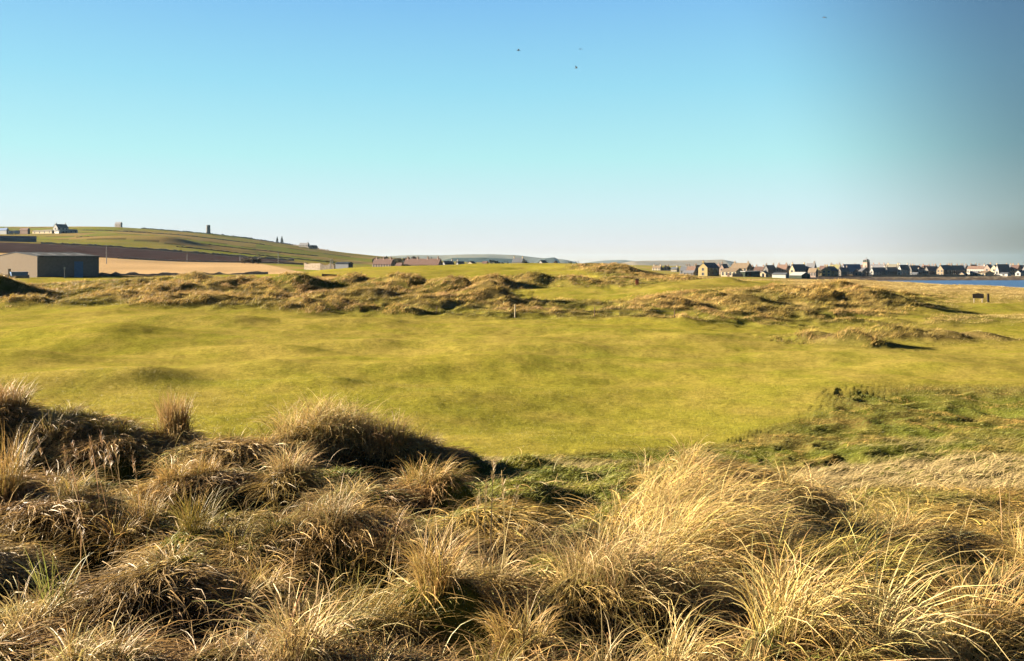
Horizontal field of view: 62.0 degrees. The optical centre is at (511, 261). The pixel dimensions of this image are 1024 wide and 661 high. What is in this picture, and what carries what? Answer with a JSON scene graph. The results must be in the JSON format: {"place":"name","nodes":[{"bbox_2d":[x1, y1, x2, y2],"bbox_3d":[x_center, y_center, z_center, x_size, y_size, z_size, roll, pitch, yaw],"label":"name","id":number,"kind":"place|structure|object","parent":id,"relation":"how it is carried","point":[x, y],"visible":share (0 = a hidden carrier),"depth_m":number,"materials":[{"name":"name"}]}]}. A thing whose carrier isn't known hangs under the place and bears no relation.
{"place":"outdoors","nodes":[
{"label":"outdoors","id":0,"kind":"place"},
{"bbox_2d":[442,257,512,262],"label":"hills","id":1,"kind":"structure","parent":0,"point":[500,260],"depth_m":3229.45,"materials":[{"name":"grey"}]},
{"bbox_2d":[387,254,575,262],"bbox_3d":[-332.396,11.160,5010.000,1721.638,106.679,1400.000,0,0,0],"label":"hills","id":2,"kind":"structure","parent":0,"point":[526,258],"depth_m":4657.58,"materials":[{"name":"grey"}]},
{"bbox_2d":[0,226,1023,660],"bbox_3d":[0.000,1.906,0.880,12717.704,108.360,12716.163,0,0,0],"label":"ground","id":3,"kind":"structure","parent":0,"point":[206,344],"depth_m":32.56,"materials":[{"name":"green plant"}]},
{"bbox_2d":[0,228,8,233],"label":"shed","id":4,"kind":"structure","parent":3,"relation":"on","point":[4,230],"depth_m":752.30,"materials":[{"name":"grey metal"}]},
{"bbox_2d":[2,274,28,277],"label":"yard wall","id":5,"kind":"structure","parent":3,"relation":"on","point":[6,275],"depth_m":191.37,"materials":[{"name":"stone"}]},
{"bbox_2d":[0,236,36,241],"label":"barn","id":6,"kind":"structure","parent":3,"relation":"on","point":[18,238],"depth_m":499.23,"materials":[{"name":"grey metal"}]},
{"bbox_2d":[9,272,27,277],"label":"trailer","id":7,"kind":"object","parent":3,"relation":"on","point":[18,274],"visible":0.73,"depth_m":189.30,"materials":[{"name":"blue paint"}]},
{"bbox_2d":[0,372,41,408],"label":"grass tussock","id":8,"kind":"object","parent":3,"relation":"on","point":[5,400],"depth_m":10.99,"materials":[{"name":"beige plant"}]},
{"bbox_2d":[20,228,29,233],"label":"shed","id":9,"kind":"structure","parent":3,"relation":"on","point":[24,230],"depth_m":752.70,"materials":[{"name":"brown tile"}]},
{"bbox_2d":[0,408,51,503],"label":"grass tussock","id":10,"kind":"object","parent":3,"relation":"on","point":[4,473],"depth_m":7.25,"materials":[{"name":"beige plant"}]},
{"bbox_2d":[32,230,53,233],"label":"shed","id":11,"kind":"structure","parent":3,"relation":"on","point":[42,231],"depth_m":752.74,"materials":[{"name":"white paint"}]},
{"bbox_2d":[0,252,99,276],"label":"farm shed","id":12,"kind":"structure","parent":3,"relation":"on","point":[46,264],"depth_m":206.01,"materials":[{"name":"grey paint"}]},
{"bbox_2d":[74,261,82,276],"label":"door","id":13,"kind":"structure","parent":12,"relation":"in","point":[78,265],"depth_m":207.46,"materials":[{"name":"blue paint"}]},
{"bbox_2d":[11,540,91,605],"bbox_3d":[-2.576,1.729,4.784,0.412,0.472,0.368,0,0,29],"label":"grass tussock","id":14,"kind":"object","parent":3,"relation":"on","point":[46,589],"depth_m":4.75,"materials":[{"name":"plant"}]},
{"bbox_2d":[53,223,68,232],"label":"farmhouse","id":15,"kind":"object","parent":3,"relation":"on","point":[63,228],"visible":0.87,"depth_m":753.85,"materials":[{"name":"paint"}]},
{"bbox_2d":[67,229,77,232],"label":"outbuilding","id":16,"kind":"structure","parent":3,"relation":"on","point":[72,230],"depth_m":757.74,"materials":[{"name":"stone"}]},
{"bbox_2d":[36,432,140,586],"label":"dry stems","id":17,"kind":"object","parent":3,"relation":"on","point":[69,475],"visible":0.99,"depth_m":6.68,"materials":[{"name":"brown plant"}]},
{"bbox_2d":[115,222,122,226],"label":"byre","id":18,"kind":"structure","parent":3,"relation":"on","point":[118,224],"depth_m":1007.22,"materials":[{"name":"stone"}]},
{"bbox_2d":[107,475,177,528],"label":"grass tussock","id":19,"kind":"object","parent":3,"relation":"on","point":[149,517],"depth_m":6.73,"materials":[{"name":"beige plant"}]},
{"bbox_2d":[41,242,293,260],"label":"stone wall","id":20,"kind":"structure","parent":3,"relation":"on","point":[174,250],"depth_m":469.67,"materials":[{"name":"grey stone"}]},
{"bbox_2d":[141,389,209,438],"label":"grass tussock","id":21,"kind":"object","parent":3,"relation":"on","point":[173,425],"depth_m":11.10,"materials":[{"name":"beige plant"}]},
{"bbox_2d":[96,230,264,244],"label":"stone wall","id":22,"kind":"structure","parent":3,"relation":"on","point":[177,234],"depth_m":826.96,"materials":[{"name":"grey stone"}]},
{"bbox_2d":[99,271,267,275],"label":"stone wall","id":23,"kind":"structure","parent":3,"relation":"on","point":[168,273],"depth_m":220.76,"materials":[{"name":"grey stone"}]},
{"bbox_2d":[80,236,316,255],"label":"stone wall","id":24,"kind":"structure","parent":3,"relation":"on","point":[243,248],"depth_m":689.32,"materials":[{"name":"grey stone"}]},
{"bbox_2d":[206,225,210,232],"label":"mill tower","id":25,"kind":"structure","parent":3,"relation":"on","point":[207,228],"depth_m":1008.14,"materials":[{"name":"stone"}]},
{"bbox_2d":[117,257,302,264],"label":"stone wall","id":26,"kind":"structure","parent":3,"relation":"on","point":[207,261],"depth_m":330.71,"materials":[{"name":"grey stone"}]},
{"bbox_2d":[141,227,329,250],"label":"stone wall","id":27,"kind":"structure","parent":3,"relation":"on","point":[232,236],"depth_m":992.87,"materials":[{"name":"grey stone"}]},
{"bbox_2d":[241,256,261,262],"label":"gorse bush","id":28,"kind":"object","parent":3,"relation":"on","point":[251,259],"visible":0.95,"depth_m":321.54,"materials":[{"name":"green plant"}]},
{"bbox_2d":[176,246,335,262],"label":"stone wall","id":29,"kind":"structure","parent":3,"relation":"on","point":[255,254],"depth_m":559.68,"materials":[{"name":"grey stone"}]},
{"bbox_2d":[177,560,399,660],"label":"grass tussock","id":30,"kind":"object","parent":3,"relation":"on","point":[313,617],"depth_m":4.02,"materials":[{"name":"beige plant"}]},
{"bbox_2d":[250,431,333,481],"bbox_3d":[-2.192,1.971,8.625,0.981,0.478,0.880,0,0,0],"label":"grass tussock","id":31,"kind":"object","parent":3,"relation":"on","point":[286,464],"depth_m":8.57,"materials":[{"name":"beige plant"}]},
{"bbox_2d":[299,243,309,246],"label":"house","id":32,"kind":"structure","parent":3,"relation":"on","point":[304,244],"depth_m":933.21,"materials":[{"name":"stone"}]},
{"bbox_2d":[309,245,317,248],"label":"house","id":33,"kind":"structure","parent":3,"relation":"on","point":[313,246],"depth_m":932.72,"materials":[{"name":"beige stone"}]},
{"bbox_2d":[304,262,334,269],"bbox_3d":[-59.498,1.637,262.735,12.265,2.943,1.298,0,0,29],"label":"building","id":34,"kind":"structure","parent":3,"relation":"on","point":[315,266],"depth_m":262.39,"materials":[{"name":"white paint"}]},
{"bbox_2d":[248,386,404,452],"bbox_3d":[-2.457,2.068,11.379,2.228,0.892,1.953,0,0,0],"label":"grass tussock","id":35,"kind":"object","parent":3,"relation":"on","point":[319,413],"depth_m":11.20,"materials":[{"name":"beige plant"}]},
{"bbox_2d":[335,262,353,268],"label":"shed","id":36,"kind":"structure","parent":3,"relation":"on","point":[339,265],"depth_m":263.29,"materials":[{"name":"grey metal"}]},
{"bbox_2d":[345,494,420,562],"bbox_3d":[-0.927,1.901,6.001,0.640,0.423,0.648,0,0,0],"label":"grass tussock","id":37,"kind":"object","parent":3,"relation":"on","point":[389,537],"depth_m":6.01,"materials":[{"name":"beige plant"}]},
{"bbox_2d":[372,256,395,266],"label":"terrace","id":38,"kind":"structure","parent":3,"relation":"on","point":[377,262],"depth_m":433.28,"materials":[{"name":"brown tile"}]},
{"bbox_2d":[358,410,423,457],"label":"grass tussock","id":39,"kind":"object","parent":3,"relation":"on","point":[381,429],"depth_m":11.09,"materials":[{"name":"brown plant"}]},
{"bbox_2d":[394,258,402,263],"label":"tree","id":40,"kind":"object","parent":3,"relation":"on","point":[399,260],"visible":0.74,"depth_m":464.90,"materials":[{"name":"green plant"}]},
{"bbox_2d":[404,256,442,265],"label":"terrace","id":41,"kind":"structure","parent":3,"relation":"on","point":[417,262],"depth_m":436.30,"materials":[{"name":"brown tile"}]},
{"bbox_2d":[388,451,467,494],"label":"grass tussock","id":42,"kind":"object","parent":3,"relation":"on","point":[414,475],"depth_m":8.29,"materials":[{"name":"beige plant"}]},
{"bbox_2d":[368,500,490,603],"bbox_3d":[-0.438,1.669,4.873,0.778,0.548,0.706,0,0,37],"label":"grass tussock","id":43,"kind":"object","parent":3,"relation":"on","point":[432,563],"depth_m":4.89,"materials":[{"name":"beige plant"}]},
{"bbox_2d":[443,260,454,264],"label":"house","id":44,"kind":"structure","parent":3,"relation":"on","point":[451,262],"depth_m":473.52,"materials":[{"name":"paint"}]},
{"bbox_2d":[474,457,519,620],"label":"dry stems","id":45,"kind":"object","parent":3,"relation":"on","point":[503,494],"visible":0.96,"depth_m":5.33,"materials":[{"name":"brown plant"}]},
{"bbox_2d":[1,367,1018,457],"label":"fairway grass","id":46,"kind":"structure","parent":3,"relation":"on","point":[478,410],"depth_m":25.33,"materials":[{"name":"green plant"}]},
{"bbox_2d":[0,262,1023,348],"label":"dune grass","id":47,"kind":"structure","parent":3,"relation":"on","point":[65,289],"depth_m":72.70,"materials":[{"name":"beige plant"}]},
{"bbox_2d":[512,256,523,262],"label":"house","id":48,"kind":"structure","parent":3,"relation":"on","point":[517,260],"depth_m":562.36,"materials":[{"name":"ceramic"}]},
{"bbox_2d":[458,574,586,660],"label":"grass tussock","id":49,"kind":"object","parent":3,"relation":"on","point":[504,622],"depth_m":4.40,"materials":[{"name":"beige plant"}]},
{"bbox_2d":[436,304,674,317],"bbox_3d":[2.858,3.720,61.691,17.709,1.202,0.469,0,0,16],"label":"wire fence","id":50,"kind":"object","parent":3,"relation":"on","point":[555,308],"visible":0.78,"depth_m":61.99,"materials":[{"name":"grey metal"}]},
{"bbox_2d":[500,485,744,646],"bbox_3d":[0.687,1.815,5.087,1.534,0.784,1.366,0,0,0],"label":"grass tussock","id":51,"kind":"object","parent":3,"relation":"on","point":[628,562],"depth_m":5.08,"materials":[{"name":"beige plant"}]},
{"bbox_2d":[652,264,662,270],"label":"house","id":52,"kind":"structure","parent":3,"relation":"on","point":[659,268],"depth_m":561.61,"materials":[{"name":"paint"}]},
{"bbox_2d":[663,265,670,270],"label":"house","id":53,"kind":"structure","parent":3,"relation":"on","point":[667,268],"depth_m":561.45,"materials":[{"name":"beige stone"}]},
{"bbox_2d":[671,266,678,271],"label":"house","id":54,"kind":"structure","parent":3,"relation":"on","point":[675,269],"depth_m":521.41,"materials":[{"name":"stone"}]},
{"bbox_2d":[679,265,687,273],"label":"house","id":55,"kind":"structure","parent":3,"relation":"on","point":[682,269],"depth_m":441.77,"materials":[{"name":"stone"}]},
{"bbox_2d":[682,270,696,275],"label":"outbuilding","id":56,"kind":"structure","parent":3,"relation":"on","point":[693,272],"depth_m":413.94,"materials":[{"name":"stone"}]},
{"bbox_2d":[686,264,697,274],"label":"house","id":57,"kind":"structure","parent":3,"relation":"on","point":[694,267],"depth_m":427.04,"materials":[{"name":"stone"}]},
{"bbox_2d":[569,444,845,598],"bbox_3d":[1.703,1.949,6.474,2.214,1.109,3.021,0,0,29],"label":"grass tussock","id":58,"kind":"object","parent":3,"relation":"on","point":[718,502],"depth_m":6.11,"materials":[{"name":"beige plant"}]},
{"bbox_2d":[698,260,719,275],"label":"house","id":59,"kind":"structure","parent":3,"relation":"on","point":[708,269],"depth_m":402.54,"materials":[{"name":"yellow paint"}]},
{"bbox_2d":[719,263,728,273],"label":"house","id":60,"kind":"structure","parent":3,"relation":"on","point":[722,266],"depth_m":471.23,"materials":[{"name":"stone"}]},
{"bbox_2d":[721,268,742,276],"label":"house","id":61,"kind":"structure","parent":3,"relation":"on","point":[727,272],"depth_m":394.99,"materials":[{"name":"white paint"}]},
{"bbox_2d":[732,273,742,276],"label":"garden wall","id":62,"kind":"structure","parent":3,"relation":"on","point":[737,275],"depth_m":382.85,"materials":[{"name":"grey stone"}]},
{"bbox_2d":[730,261,752,270],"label":"house","id":63,"kind":"structure","parent":3,"relation":"on","point":[747,266],"depth_m":443.71,"materials":[{"name":"beige paint"}]},
{"bbox_2d":[740,271,759,276],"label":"shed","id":64,"kind":"structure","parent":3,"relation":"on","point":[751,273],"depth_m":390.09,"materials":[{"name":"grey metal"}]},
{"bbox_2d":[479,383,1023,492],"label":"rough grass","id":65,"kind":"structure","parent":3,"relation":"on","point":[931,467],"depth_m":17.73,"materials":[{"name":"plant"}]},
{"bbox_2d":[754,265,763,271],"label":"house","id":66,"kind":"structure","parent":3,"relation":"on","point":[756,268],"depth_m":482.24,"materials":[{"name":"brown tile"}]},
{"bbox_2d":[760,271,769,276],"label":"house","id":67,"kind":"structure","parent":3,"relation":"on","point":[763,273],"depth_m":400.94,"materials":[{"name":"white paint"}]},
{"bbox_2d":[763,263,775,274],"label":"house","id":68,"kind":"structure","parent":3,"relation":"on","point":[770,269],"depth_m":473.49,"materials":[{"name":"stone"}]},
{"bbox_2d":[772,273,789,277],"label":"shed","id":69,"kind":"structure","parent":3,"relation":"on","point":[780,275],"depth_m":373.76,"materials":[{"name":"white paint"}]},
{"bbox_2d":[776,262,788,272],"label":"house","id":70,"kind":"structure","parent":3,"relation":"on","point":[782,268],"depth_m":472.14,"materials":[{"name":"pink tile"}]},
{"bbox_2d":[789,262,805,273],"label":"house","id":71,"kind":"structure","parent":3,"relation":"on","point":[797,268],"depth_m":454.76,"materials":[{"name":"stone"}]},
{"bbox_2d":[789,272,809,277],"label":"shed","id":72,"kind":"structure","parent":3,"relation":"on","point":[799,275],"depth_m":393.02,"materials":[{"name":"grey metal"}]},
{"bbox_2d":[672,517,946,660],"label":"grass tussock","id":73,"kind":"object","parent":3,"relation":"on","point":[775,613],"depth_m":4.35,"materials":[{"name":"beige plant"}]},
{"bbox_2d":[805,261,816,272],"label":"house","id":74,"kind":"structure","parent":3,"relation":"on","point":[810,265],"depth_m":457.17,"materials":[{"name":"paint"}]},
{"bbox_2d":[808,268,817,276],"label":"house","id":75,"kind":"structure","parent":3,"relation":"on","point":[812,272],"depth_m":431.32,"materials":[{"name":"white paint"}]},
{"bbox_2d":[822,264,838,275],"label":"house","id":76,"kind":"structure","parent":3,"relation":"on","point":[827,270],"depth_m":457.32,"materials":[{"name":"grey stone"}]},
{"bbox_2d":[838,265,849,275],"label":"house","id":77,"kind":"structure","parent":3,"relation":"on","point":[844,271],"depth_m":472.10,"materials":[{"name":"stone"}]},
{"bbox_2d":[843,264,860,273],"bbox_3d":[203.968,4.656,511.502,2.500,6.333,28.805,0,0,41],"label":"hall","id":78,"kind":"structure","parent":3,"relation":"on","point":[852,267],"depth_m":510.12,"materials":[{"name":"grey paint"}]},
{"bbox_2d":[853,269,859,275],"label":"house","id":79,"kind":"structure","parent":3,"relation":"on","point":[855,272],"depth_m":476.62,"materials":[{"name":"stone"}]},
{"bbox_2d":[858,265,869,275],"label":"house","id":80,"kind":"structure","parent":3,"relation":"on","point":[863,271],"depth_m":473.51,"materials":[{"name":"stone"}]},
{"bbox_2d":[728,507,1000,645],"bbox_3d":[2.377,2.133,5.409,1.659,1.116,1.762,0,0,-34],"label":"grass tussock","id":81,"kind":"object","parent":3,"relation":"on","point":[888,559],"depth_m":5.39,"materials":[{"name":"beige plant"}]},
{"bbox_2d":[862,257,869,269],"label":"church tower","id":82,"kind":"structure","parent":3,"relation":"on","point":[866,262],"depth_m":539.37,"materials":[{"name":"paint"}]},
{"bbox_2d":[869,265,884,275],"bbox_3d":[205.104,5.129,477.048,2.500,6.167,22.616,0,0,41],"label":"house","id":83,"kind":"structure","parent":3,"relation":"on","point":[876,271],"depth_m":473.14,"materials":[{"name":"stone"}]},
{"bbox_2d":[870,262,885,268],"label":"building","id":84,"kind":"structure","parent":3,"relation":"on","point":[878,265],"depth_m":564.45,"materials":[{"name":"stone"}]},
{"bbox_2d":[756,506,1023,660],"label":"grass tussock","id":85,"kind":"object","parent":3,"relation":"on","point":[903,628],"depth_m":4.17,"materials":[{"name":"beige plant"}]},
{"bbox_2d":[884,266,896,274],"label":"house","id":86,"kind":"structure","parent":3,"relation":"on","point":[890,270],"depth_m":479.03,"materials":[{"name":"stone"}]},
{"bbox_2d":[885,262,898,267],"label":"building","id":87,"kind":"structure","parent":3,"relation":"on","point":[892,265],"depth_m":554.13,"materials":[{"name":"ceramic"}]},
{"bbox_2d":[897,263,909,274],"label":"house","id":88,"kind":"structure","parent":3,"relation":"on","point":[903,269],"depth_m":481.32,"materials":[{"name":"stone"}]},
{"bbox_2d":[909,263,919,274],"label":"house","id":89,"kind":"structure","parent":3,"relation":"on","point":[913,268],"depth_m":493.48,"materials":[{"name":"stone"}]},
{"bbox_2d":[872,275,964,276],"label":"sea wall","id":90,"kind":"structure","parent":3,"relation":"on","point":[918,275],"depth_m":459.76,"materials":[{"name":"beige stone"}]},
{"bbox_2d":[916,267,923,274],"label":"house","id":91,"kind":"structure","parent":3,"relation":"on","point":[921,271],"depth_m":479.99,"materials":[{"name":"stone"}]},
{"bbox_2d":[924,265,936,274],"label":"house","id":92,"kind":"structure","parent":3,"relation":"on","point":[930,270],"depth_m":484.01,"materials":[{"name":"stone"}]},
{"bbox_2d":[936,263,952,274],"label":"house","id":93,"kind":"structure","parent":3,"relation":"on","point":[944,269],"depth_m":474.64,"materials":[{"name":"beige stone"}]},
{"bbox_2d":[891,529,1023,639],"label":"grass tussock","id":94,"kind":"object","parent":3,"relation":"on","point":[984,609],"depth_m":4.46,"materials":[{"name":"beige plant"}]},
{"bbox_2d":[950,263,964,274],"bbox_3d":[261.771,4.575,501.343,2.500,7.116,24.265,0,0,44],"label":"terrace","id":95,"kind":"structure","parent":3,"relation":"on","point":[957,269],"depth_m":500.26,"materials":[{"name":"stone"}]},
{"bbox_2d":[970,271,978,275],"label":"shed","id":96,"kind":"structure","parent":3,"relation":"on","point":[973,273],"depth_m":476.44,"materials":[{"name":"stone"}]},
{"bbox_2d":[967,264,984,273],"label":"building","id":97,"kind":"structure","parent":3,"relation":"on","point":[974,268],"depth_m":524.43,"materials":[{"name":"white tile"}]},
{"bbox_2d":[972,293,983,302],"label":"notice board","id":98,"kind":"object","parent":3,"relation":"on","point":[977,295],"visible":0.89,"depth_m":87.98,"materials":[{"name":"black wood"}]},
{"bbox_2d":[978,271,993,275],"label":"house","id":99,"kind":"structure","parent":3,"relation":"on","point":[985,273],"depth_m":475.15,"materials":[{"name":"white paint"}]},
{"bbox_2d":[983,262,991,270],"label":"house","id":100,"kind":"structure","parent":3,"relation":"on","point":[987,267],"depth_m":516.70,"materials":[{"name":"paint"}]},
{"bbox_2d":[990,264,996,274],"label":"house","id":101,"kind":"structure","parent":3,"relation":"on","point":[993,267],"depth_m":511.32,"materials":[{"name":"stone"}]},
{"bbox_2d":[994,264,1009,274],"bbox_3d":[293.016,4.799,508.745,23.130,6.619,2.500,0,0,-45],"label":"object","id":102,"kind":"structure","parent":3,"relation":"on","point":[999,268],"depth_m":505.30,"materials":[{"name":"stone"}]},
{"bbox_2d":[999,272,1010,275],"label":"garage","id":103,"kind":"structure","parent":3,"relation":"on","point":[1005,274],"depth_m":472.08,"materials":[{"name":"white paint"}]},
{"bbox_2d":[1010,263,1021,274],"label":"house","id":104,"kind":"structure","parent":3,"relation":"on","point":[1014,268],"depth_m":502.25,"materials":[{"name":"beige stone"}]},
{"bbox_2d":[1015,270,1023,275],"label":"house","id":105,"kind":"structure","parent":3,"relation":"on","point":[1019,273],"depth_m":476.42,"materials":[{"name":"paint"}]},
{"bbox_2d":[0,385,1023,660],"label":"marram grass","id":106,"kind":"structure","parent":0,"point":[970,517],"depth_m":6.06,"materials":[{"name":"beige plant"}]},
{"bbox_2d":[0,0,1023,267],"label":"sky","id":107,"kind":"structure","parent":0,"point":[758,132],"materials":[{"name":"blue"}]},
{"bbox_2d":[535,257,559,262],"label":"hills","id":108,"kind":"structure","parent":0,"point":[551,260],"depth_m":3642.00,"materials":[{"name":"grey"}]},
{"bbox_2d":[587,260,629,263],"bbox_3d":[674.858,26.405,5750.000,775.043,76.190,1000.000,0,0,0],"label":"hills","id":109,"kind":"structure","parent":0,"point":[612,261],"depth_m":5490.15,"materials":[{"name":"grey"}]},
{"bbox_2d":[625,260,733,266],"bbox_3d":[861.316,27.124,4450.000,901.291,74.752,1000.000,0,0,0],"label":"hills","id":110,"kind":"structure","parent":0,"point":[683,263],"depth_m":4176.46,"materials":[{"name":"grey"}]},
{"bbox_2d":[891,280,1023,287],"bbox_3d":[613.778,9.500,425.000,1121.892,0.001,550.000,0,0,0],"label":"sea","id":111,"kind":"structure","parent":0,"point":[1014,283],"depth_m":388.19,"materials":[{"name":"blue liquid"}]}
]}

